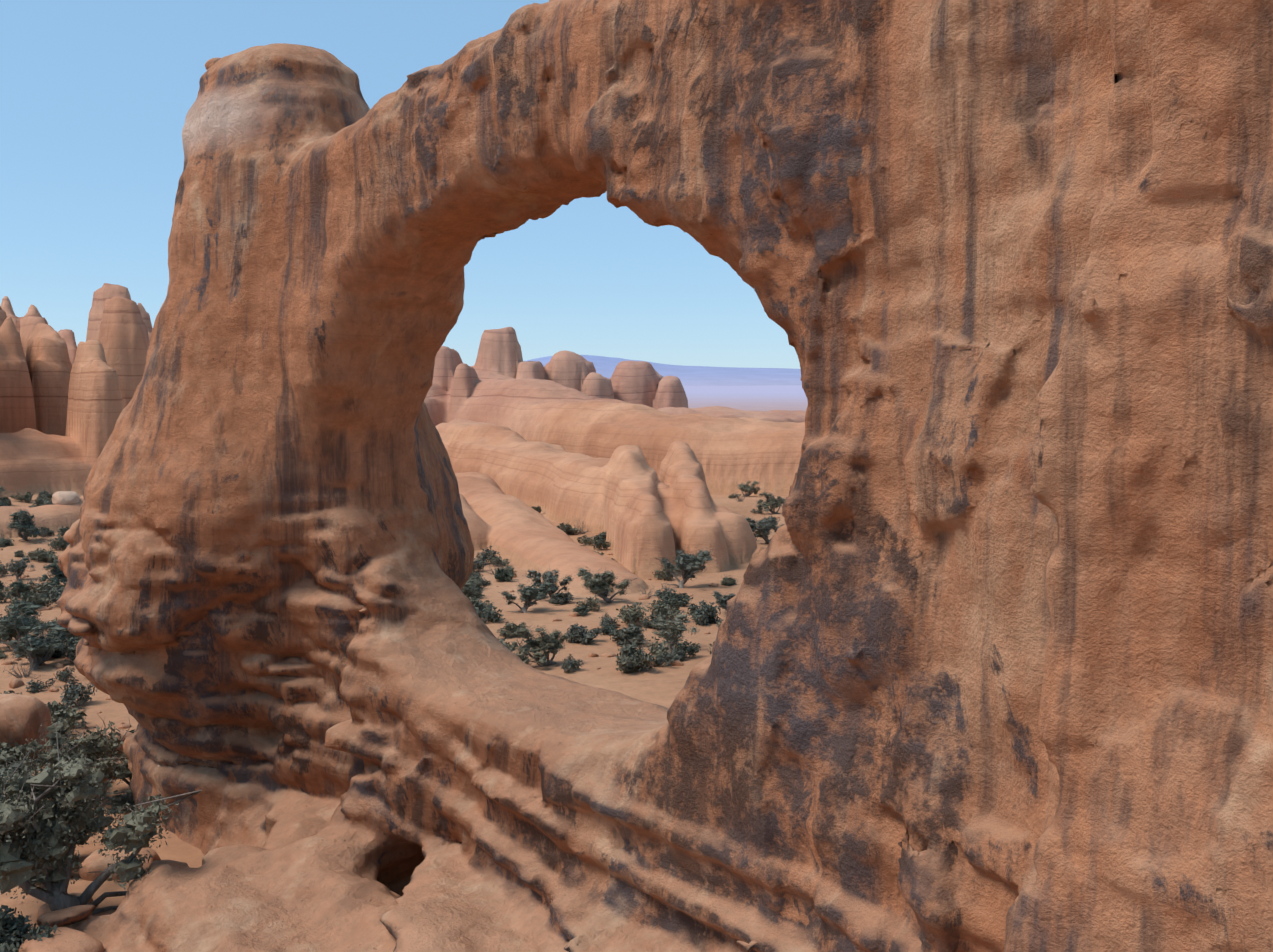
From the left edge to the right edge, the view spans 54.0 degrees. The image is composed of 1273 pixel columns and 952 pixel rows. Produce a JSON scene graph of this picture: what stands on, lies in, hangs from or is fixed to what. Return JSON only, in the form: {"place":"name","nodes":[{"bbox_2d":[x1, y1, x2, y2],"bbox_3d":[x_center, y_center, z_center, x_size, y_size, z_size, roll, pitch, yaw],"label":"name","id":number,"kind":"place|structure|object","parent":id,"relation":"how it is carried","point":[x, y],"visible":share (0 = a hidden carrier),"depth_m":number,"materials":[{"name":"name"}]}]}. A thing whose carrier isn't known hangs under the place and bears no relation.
{"place":"outdoors","nodes":[
{"label":"outdoors","id":0,"kind":"place"},
{"bbox_2d":[0,0,800,368],"label":"sky","id":1,"kind":"structure","parent":0,"point":[96,96],"materials":[{"name":"blue"}]},
{"bbox_2d":[0,385,807,932],"bbox_3d":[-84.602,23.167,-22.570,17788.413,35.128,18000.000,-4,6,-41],"label":"ground","id":2,"kind":"structure","parent":0,"point":[784,397],"depth_m":59.68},
{"bbox_2d":[9,678,24,688],"bbox_3d":[-31.822,10.669,63.929,0.551,0.574,1.104,0,4,3],"label":"rock","id":3,"kind":"object","parent":2,"relation":"on","point":[14,683],"visible":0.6,"depth_m":63.75,"materials":[{"name":"stone"}]},
{"bbox_2d":[0,742,40,771],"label":"plant","id":4,"kind":"object","parent":2,"relation":"on","point":[13,753],"visible":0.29,"depth_m":48.49,"materials":[{"name":"green plant"}]},
{"bbox_2d":[0,752,46,799],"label":"plant","id":5,"kind":"object","parent":2,"relation":"on","point":[13,767],"visible":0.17,"depth_m":45.42,"materials":[{"name":"green plant"}]},
{"bbox_2d":[0,598,47,653],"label":"plant","id":6,"kind":"object","parent":2,"relation":"on","point":[13,624],"visible":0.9,"depth_m":72.66,"materials":[{"name":"green plant"}]},
{"bbox_2d":[0,693,51,759],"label":"boulder","id":7,"kind":"object","parent":2,"relation":"on","point":[23,718],"visible":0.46,"depth_m":50.80,"materials":[{"name":"stone"}]},
{"bbox_2d":[0,905,60,951],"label":"shrub","id":8,"kind":"object","parent":2,"relation":"on","point":[14,934],"visible":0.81,"depth_m":33.25,"materials":[{"name":"green plant"}]},
{"bbox_2d":[6,619,72,670],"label":"plant","id":9,"kind":"object","parent":2,"relation":"on","point":[34,644],"visible":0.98,"depth_m":68.87,"materials":[{"name":"green plant"}]},
{"bbox_2d":[26,678,54,692],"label":"plant","id":10,"kind":"object","parent":2,"relation":"on","point":[36,686],"visible":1,"depth_m":62.94,"materials":[{"name":"green plant"}]},
{"bbox_2d":[46,702,69,713],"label":"plant","id":11,"kind":"object","parent":2,"relation":"on","point":[66,705],"visible":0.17,"depth_m":57.85,"materials":[{"name":"green plant"}]},
{"bbox_2d":[19,927,103,951],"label":"boulder","id":12,"kind":"object","parent":2,"relation":"on","point":[65,939],"visible":0.83,"depth_m":32.77,"materials":[{"name":"stone"}]},
{"bbox_2d":[35,893,92,926],"bbox_3d":[-16.665,12.600,36.466,1.242,0.553,1.666,1,4,14],"label":"boulder","id":13,"kind":"object","parent":2,"relation":"on","point":[43,908],"visible":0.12,"depth_m":35.90,"materials":[{"name":"stone"}]},
{"bbox_2d":[48,700,86,731],"bbox_3d":[-25.278,10.847,55.373,2.716,1.504,3.205,1,4,17],"label":"plant","id":14,"kind":"object","parent":2,"relation":"on","point":[69,715],"visible":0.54,"depth_m":55.69,"materials":[{"name":"green plant"}]},
{"bbox_2d":[9,719,126,804],"bbox_3d":[-20.395,10.761,46.335,4.172,3.594,3.602,0,4,1],"label":"plant","id":15,"kind":"object","parent":2,"relation":"on","point":[88,745],"visible":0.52,"depth_m":45.85,"materials":[{"name":"green plant"}]},
{"bbox_2d":[60,676,97,706],"bbox_3d":[-27.087,10.502,60.062,1.637,1.559,2.127,0,4,5],"label":"plant","id":16,"kind":"object","parent":2,"relation":"on","point":[73,692],"visible":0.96,"depth_m":60.18,"materials":[{"name":"green plant"}]},
{"bbox_2d":[57,796,109,869],"bbox_3d":[-18.696,11.806,40.047,3.057,3.138,3.792,1,4,19],"label":"shrub","id":17,"kind":"object","parent":2,"relation":"on","point":[82,840],"visible":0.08,"depth_m":40.29,"materials":[{"name":"green plant"}]},
{"bbox_2d":[62,720,124,760],"bbox_3d":[-21.687,10.982,50.080,2.598,2.170,1.951,-1,4,-10],"label":"plant","id":18,"kind":"object","parent":2,"relation":"on","point":[116,744],"visible":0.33,"depth_m":50.12,"materials":[{"name":"green plant"}]},
{"bbox_2d":[70,715,130,752],"bbox_3d":[-21.606,10.773,50.884,2.348,2.438,2.754,3,5,34],"label":"plant","id":19,"kind":"object","parent":2,"relation":"on","point":[102,732],"visible":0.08,"depth_m":51.02,"materials":[{"name":"green plant"}]},
{"bbox_2d":[0,723,201,923],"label":"juniper","id":20,"kind":"object","parent":2,"relation":"on","point":[34,827],"visible":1,"depth_m":35.37,"materials":[{"name":"green plant"}]},
{"bbox_2d":[78,729,132,753],"bbox_3d":[-22.338,11.193,52.017,1.855,0.952,2.725,2,5,22],"label":"boulder","id":21,"kind":"object","parent":2,"relation":"on","point":[122,732],"visible":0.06,"depth_m":52.27,"materials":[{"name":"stone"}]},
{"bbox_2d":[100,754,131,793],"bbox_3d":[-18.814,11.117,47.422,3.358,2.496,2.904,-4,6,-44],"label":"plant","id":22,"kind":"object","parent":2,"relation":"on","point":[118,768],"visible":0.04,"depth_m":47.35,"materials":[{"name":"green plant"}]},
{"bbox_2d":[78,846,160,880],"bbox_3d":[-16.536,12.307,39.895,2.463,0.696,1.715,0,4,-4],"label":"boulder","id":23,"kind":"object","parent":2,"relation":"on","point":[93,861],"visible":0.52,"depth_m":39.32,"materials":[{"name":"stone"}]},
{"bbox_2d":[107,789,134,813],"bbox_3d":[-18.858,11.931,45.593,1.390,0.846,1.569,0,4,3],"label":"plant","id":24,"kind":"object","parent":2,"relation":"on","point":[120,800],"visible":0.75,"depth_m":45.42,"materials":[{"name":"green plant"}]},
{"bbox_2d":[113,756,131,787],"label":"plant","id":25,"kind":"object","parent":2,"relation":"on","point":[119,776],"visible":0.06,"depth_m":47.26,"materials":[{"name":"green plant"}]},
{"bbox_2d":[0,283,805,692],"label":"fins","id":26,"kind":"object","parent":2,"relation":"on","point":[642,465],"visible":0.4,"depth_m":155.45,"materials":[{"name":"sandstone"}]},
{"bbox_2d":[0,560,9,575],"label":"plant","id":27,"kind":"object","parent":26,"relation":"on","point":[3,570],"visible":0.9,"depth_m":100.43,"materials":[{"name":"green plant"}]},
{"bbox_2d":[0,496,11,504],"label":"plant","id":28,"kind":"object","parent":26,"relation":"on","point":[5,499],"visible":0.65,"depth_m":138.38,"materials":[{"name":"green plant"}]},
{"bbox_2d":[0,587,12,602],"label":"plant","id":29,"kind":"object","parent":26,"relation":"on","point":[3,594],"visible":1,"depth_m":88.23,"materials":[{"name":"green plant"}]},
{"bbox_2d":[0,537,14,546],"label":"plant","id":30,"kind":"object","parent":26,"relation":"on","point":[5,542],"visible":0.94,"depth_m":114.91,"materials":[{"name":"green plant"}]},
{"bbox_2d":[14,550,24,556],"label":"plant","id":31,"kind":"object","parent":26,"relation":"on","point":[18,553],"visible":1,"depth_m":109.16,"materials":[{"name":"green plant"}]},
{"bbox_2d":[3,579,36,597],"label":"plant","id":32,"kind":"object","parent":26,"relation":"on","point":[19,587],"visible":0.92,"depth_m":89.74,"materials":[{"name":"green plant"}]},
{"bbox_2d":[6,556,34,580],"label":"plant","id":33,"kind":"object","parent":26,"relation":"on","point":[17,569],"visible":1,"depth_m":98.53,"materials":[{"name":"green plant"}]},
{"bbox_2d":[9,492,32,502],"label":"plant","id":34,"kind":"object","parent":26,"relation":"on","point":[27,498],"visible":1,"depth_m":141.64,"materials":[{"name":"green plant"}]},
{"bbox_2d":[3,654,42,678],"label":"plant","id":35,"kind":"object","parent":26,"relation":"on","point":[17,675],"visible":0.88,"depth_m":66.13,"materials":[{"name":"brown plant"}]},
{"bbox_2d":[6,509,43,540],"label":"plant","id":36,"kind":"object","parent":26,"relation":"on","point":[23,522],"visible":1,"depth_m":116.80,"materials":[{"name":"green plant"}]},
{"bbox_2d":[9,590,51,606],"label":"plant","id":37,"kind":"object","parent":26,"relation":"on","point":[31,598],"visible":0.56,"depth_m":85.06,"materials":[{"name":"green plant"}]},
{"bbox_2d":[25,548,39,560],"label":"plant","id":38,"kind":"object","parent":26,"relation":"on","point":[31,555],"visible":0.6,"depth_m":107.95,"materials":[{"name":"green plant"}]},
{"bbox_2d":[32,496,50,504],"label":"plant","id":39,"kind":"object","parent":26,"relation":"on","point":[41,500],"visible":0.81,"depth_m":139.33,"materials":[{"name":"green plant"}]},
{"bbox_2d":[33,549,58,562],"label":"plant","id":40,"kind":"object","parent":26,"relation":"on","point":[47,556],"visible":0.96,"depth_m":107.14,"materials":[{"name":"green plant"}]},
{"bbox_2d":[38,490,53,498],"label":"plant","id":41,"kind":"object","parent":26,"relation":"on","point":[44,494],"visible":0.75,"depth_m":143.74,"materials":[{"name":"green plant"}]},
{"bbox_2d":[28,579,64,594],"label":"plant","id":42,"kind":"object","parent":26,"relation":"on","point":[41,588],"visible":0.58,"depth_m":89.98,"materials":[{"name":"green plant"}]},
{"bbox_2d":[39,527,54,535],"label":"plant","id":43,"kind":"object","parent":26,"relation":"on","point":[51,532],"visible":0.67,"depth_m":120.61,"materials":[{"name":"green plant"}]},
{"bbox_2d":[23,633,78,660],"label":"plant","id":44,"kind":"object","parent":26,"relation":"on","point":[56,654],"visible":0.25,"depth_m":71.31,"materials":[{"name":"green plant"}]},
{"bbox_2d":[37,561,66,587],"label":"plant","id":45,"kind":"object","parent":26,"relation":"on","point":[61,576],"visible":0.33,"depth_m":91.15,"materials":[{"name":"green plant"}]},
{"bbox_2d":[45,585,63,605],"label":"plant","id":46,"kind":"object","parent":26,"relation":"on","point":[55,597],"visible":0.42,"depth_m":86.10,"materials":[{"name":"green plant"}]},
{"bbox_2d":[48,534,63,549],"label":"plant","id":47,"kind":"object","parent":26,"relation":"on","point":[56,543],"visible":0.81,"depth_m":113.42,"materials":[{"name":"green plant"}]},
{"bbox_2d":[57,526,69,535],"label":"plant","id":48,"kind":"object","parent":26,"relation":"on","point":[62,531],"visible":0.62,"depth_m":121.27,"materials":[{"name":"green plant"}]},
{"bbox_2d":[54,667,74,681],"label":"plant","id":49,"kind":"object","parent":26,"relation":"on","point":[66,674],"visible":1,"depth_m":65.18,"materials":[{"name":"green plant"}]},
{"bbox_2d":[52,491,79,504],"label":"pale boulder","id":50,"kind":"object","parent":26,"relation":"on","point":[65,497],"visible":0.92,"depth_m":126.57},
{"bbox_2d":[61,639,80,661],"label":"plant","id":51,"kind":"object","parent":26,"relation":"on","point":[71,653],"visible":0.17,"depth_m":69.36,"materials":[{"name":"green plant"}]},
{"bbox_2d":[467,575,482,589],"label":"plant","id":52,"kind":"object","parent":26,"relation":"on","point":[476,578],"visible":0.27,"depth_m":92.92,"materials":[{"name":"green plant"}]},
{"bbox_2d":[467,584,483,596],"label":"plant","id":53,"kind":"object","parent":26,"relation":"on","point":[470,589],"visible":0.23,"depth_m":89.80,"materials":[{"name":"green plant"}]},
{"bbox_2d":[472,558,485,571],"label":"plant","id":54,"kind":"object","parent":26,"relation":"on","point":[477,566],"visible":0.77,"depth_m":101.93,"materials":[{"name":"green plant"}]},
{"bbox_2d":[465,594,493,613],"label":"plant","id":55,"kind":"object","parent":26,"relation":"on","point":[473,600],"visible":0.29,"depth_m":82.31,"materials":[{"name":"green plant"}]},
{"bbox_2d":[475,546,500,563],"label":"plant","id":56,"kind":"object","parent":26,"relation":"on","point":[486,554],"visible":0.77,"depth_m":106.48,"materials":[{"name":"green plant"}]},
{"bbox_2d":[473,602,504,622],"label":"plant","id":57,"kind":"object","parent":26,"relation":"on","point":[490,614],"visible":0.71,"depth_m":80.06,"materials":[{"name":"green plant"}]},
{"bbox_2d":[487,555,510,565],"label":"plant","id":58,"kind":"object","parent":26,"relation":"on","point":[496,561],"visible":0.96,"depth_m":105.40,"materials":[{"name":"green plant"}]},
{"bbox_2d":[494,567,514,581],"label":"plant","id":59,"kind":"object","parent":26,"relation":"on","point":[502,575],"visible":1,"depth_m":96.58,"materials":[{"name":"green plant"}]},
{"bbox_2d":[497,636,514,650],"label":"plant","id":60,"kind":"object","parent":26,"relation":"on","point":[505,644],"visible":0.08,"depth_m":70.17,"materials":[{"name":"green plant"}]},
{"bbox_2d":[497,621,525,637],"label":"plant","id":61,"kind":"object","parent":26,"relation":"on","point":[509,628],"visible":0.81,"depth_m":75.35,"materials":[{"name":"green plant"}]},
{"bbox_2d":[498,580,557,612],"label":"plant","id":62,"kind":"object","parent":26,"relation":"on","point":[529,594],"visible":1,"depth_m":83.34,"materials":[{"name":"green plant"}]},
{"bbox_2d":[508,624,570,666],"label":"plant","id":63,"kind":"object","parent":26,"relation":"on","point":[552,642],"visible":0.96,"depth_m":67.99,"materials":[{"name":"green plant"}]},
{"bbox_2d":[522,567,573,599],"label":"plant","id":64,"kind":"object","parent":26,"relation":"on","point":[548,576],"visible":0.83,"depth_m":87.53,"materials":[{"name":"green plant"}]},
{"bbox_2d":[548,591,573,604],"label":"plant","id":65,"kind":"object","parent":26,"relation":"on","point":[562,598],"visible":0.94,"depth_m":86.57,"materials":[{"name":"green plant"}]},
{"bbox_2d":[556,523,579,534],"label":"plant","id":66,"kind":"object","parent":26,"relation":"on","point":[567,529],"visible":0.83,"depth_m":124.04,"materials":[{"name":"green plant"}]},
{"bbox_2d":[561,654,583,672],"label":"plant","id":67,"kind":"object","parent":26,"relation":"on","point":[568,666],"visible":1,"depth_m":66.92,"materials":[{"name":"green plant"}]},
{"bbox_2d":[573,519,588,533],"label":"plant","id":68,"kind":"object","parent":26,"relation":"on","point":[580,532],"visible":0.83,"depth_m":125.05,"materials":[{"name":"green plant"}]},
{"bbox_2d":[573,605,590,615],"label":"plant","id":69,"kind":"object","parent":26,"relation":"on","point":[583,610],"visible":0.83,"depth_m":82.38,"materials":[{"name":"green plant"}]},
{"bbox_2d":[566,623,603,643],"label":"plant","id":70,"kind":"object","parent":26,"relation":"on","point":[577,633],"visible":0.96,"depth_m":73.96,"materials":[{"name":"green plant"}]},
{"bbox_2d":[577,535,596,545],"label":"plant","id":71,"kind":"object","parent":26,"relation":"on","point":[585,539],"visible":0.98,"depth_m":117.23,"materials":[{"name":"green plant"}]},
{"bbox_2d":[575,595,599,610],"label":"plant","id":72,"kind":"object","parent":26,"relation":"on","point":[592,604],"visible":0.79,"depth_m":83.90,"materials":[{"name":"green plant"}]},
{"bbox_2d":[593,531,606,543],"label":"plant","id":73,"kind":"object","parent":26,"relation":"on","point":[602,535],"visible":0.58,"depth_m":118.36,"materials":[{"name":"green plant"}]},
{"bbox_2d":[592,539,610,549],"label":"plant","id":74,"kind":"object","parent":26,"relation":"on","point":[599,545],"visible":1,"depth_m":114.11,"materials":[{"name":"green plant"}]},
{"bbox_2d":[574,565,636,602],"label":"plant","id":75,"kind":"object","parent":26,"relation":"on","point":[597,584],"visible":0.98,"depth_m":86.79,"materials":[{"name":"green plant"}]},
{"bbox_2d":[599,613,618,628],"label":"plant","id":76,"kind":"object","parent":26,"relation":"on","point":[606,620],"visible":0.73,"depth_m":78.33,"materials":[{"name":"green plant"}]},
{"bbox_2d":[601,624,618,634],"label":"plant","id":77,"kind":"object","parent":26,"relation":"on","point":[607,629],"visible":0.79,"depth_m":76.41,"materials":[{"name":"green plant"}]},
{"bbox_2d":[609,623,646,646],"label":"plant","id":78,"kind":"object","parent":26,"relation":"on","point":[629,634],"visible":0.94,"depth_m":73.61,"materials":[{"name":"green plant"}]},
{"bbox_2d":[616,602,650,623],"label":"plant","id":79,"kind":"object","parent":26,"relation":"on","point":[630,615],"visible":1,"depth_m":79.00,"materials":[{"name":"green plant"}]},
{"bbox_2d":[615,641,654,672],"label":"plant","id":80,"kind":"object","parent":26,"relation":"on","point":[630,658],"visible":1,"depth_m":66.44,"materials":[{"name":"green plant"}]},
{"bbox_2d":[639,613,665,628],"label":"plant","id":81,"kind":"object","parent":26,"relation":"on","point":[646,622],"visible":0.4,"depth_m":78.41,"materials":[{"name":"green plant"}]},
{"bbox_2d":[644,636,673,658],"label":"plant","id":82,"kind":"object","parent":26,"relation":"on","point":[658,649],"visible":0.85,"depth_m":69.41,"materials":[{"name":"green plant"}]},
{"bbox_2d":[652,569,675,580],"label":"plant","id":83,"kind":"object","parent":26,"relation":"on","point":[657,574],"visible":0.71,"depth_m":96.97,"materials":[{"name":"green plant"}]},
{"bbox_2d":[652,587,675,599],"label":"plant","id":84,"kind":"object","parent":26,"relation":"on","point":[659,593],"visible":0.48,"depth_m":86.73,"materials":[{"name":"green plant"}]},
{"bbox_2d":[647,600,683,620],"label":"plant","id":85,"kind":"object","parent":26,"relation":"on","point":[661,609],"visible":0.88,"depth_m":80.71,"materials":[{"name":"green plant"}]},
{"bbox_2d":[651,652,679,666],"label":"plant","id":86,"kind":"object","parent":26,"relation":"on","point":[659,660],"visible":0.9,"depth_m":67.74,"materials":[{"name":"green plant"}]},
{"bbox_2d":[652,593,682,610],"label":"plant","id":87,"kind":"object","parent":26,"relation":"on","point":[667,600],"visible":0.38,"depth_m":83.75,"materials":[{"name":"green plant"}]},
{"bbox_2d":[663,649,685,661],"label":"plant","id":88,"kind":"object","parent":26,"relation":"on","point":[681,654],"visible":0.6,"depth_m":69.02,"materials":[{"name":"green plant"}]},
{"bbox_2d":[651,614,698,650],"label":"plant","id":89,"kind":"object","parent":26,"relation":"on","point":[673,632],"visible":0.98,"depth_m":71.98,"materials":[{"name":"green plant"}]},
{"bbox_2d":[670,660,683,665],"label":"rock","id":90,"kind":"object","parent":26,"relation":"on","point":[677,663],"visible":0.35,"depth_m":67.88,"materials":[{"name":"stone"}]},
{"bbox_2d":[662,591,692,605],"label":"plant","id":91,"kind":"object","parent":26,"relation":"on","point":[685,601],"visible":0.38,"depth_m":85.84,"materials":[{"name":"green plant"}]},
{"bbox_2d":[655,545,714,588],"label":"plant","id":92,"kind":"object","parent":26,"relation":"on","point":[690,565],"visible":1,"depth_m":93.00,"materials":[{"name":"green plant"}]},
{"bbox_2d":[671,639,700,657],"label":"plant","id":93,"kind":"object","parent":26,"relation":"on","point":[691,650],"visible":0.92,"depth_m":69.75,"materials":[{"name":"green plant"}]},
{"bbox_2d":[686,599,720,624],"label":"plant","id":94,"kind":"object","parent":26,"relation":"on","point":[705,613],"visible":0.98,"depth_m":80.06,"materials":[{"name":"green plant"}]},
{"bbox_2d":[711,590,735,610],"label":"plant","id":95,"kind":"object","parent":26,"relation":"on","point":[721,601],"visible":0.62,"depth_m":82.70,"materials":[{"name":"green plant"}]},
{"bbox_2d":[720,577,737,585],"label":"plant","id":96,"kind":"object","parent":26,"relation":"on","point":[727,581],"visible":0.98,"depth_m":93.79,"materials":[{"name":"green plant"}]},
{"bbox_2d":[745,514,783,543],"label":"plant","id":97,"kind":"object","parent":26,"relation":"on","point":[763,526],"visible":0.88,"depth_m":115.35,"materials":[{"name":"green plant"}]},
{"bbox_2d":[757,515,779,528],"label":"plant","id":98,"kind":"object","parent":26,"relation":"on","point":[775,522],"visible":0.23,"depth_m":126.05,"materials":[{"name":"green plant"}]},
{"bbox_2d":[461,578,482,597],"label":"plant","id":99,"kind":"object","parent":2,"relation":"on","point":[475,593],"visible":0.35,"depth_m":85.81,"materials":[{"name":"green plant"}]},
{"bbox_2d":[37,0,1272,951],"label":"rock arch","id":100,"kind":"structure","parent":2,"relation":"on","point":[985,666],"depth_m":25.49,"materials":[{"name":"stone"}]},
{"bbox_2d":[526,355,801,385],"bbox_3d":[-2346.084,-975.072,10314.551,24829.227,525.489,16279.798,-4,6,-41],"label":"mountain","id":101,"kind":"structure","parent":2,"relation":"on","point":[696,375],"depth_m":15352.73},
{"bbox_2d":[736,480,761,496],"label":"plant","id":102,"kind":"object","parent":2,"relation":"on","point":[747,488],"visible":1,"depth_m":162.37,"materials":[{"name":"green plant"}]},
{"bbox_2d":[756,492,786,513],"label":"plant","id":103,"kind":"object","parent":2,"relation":"on","point":[772,502],"visible":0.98,"depth_m":137.80,"materials":[{"name":"green plant"}]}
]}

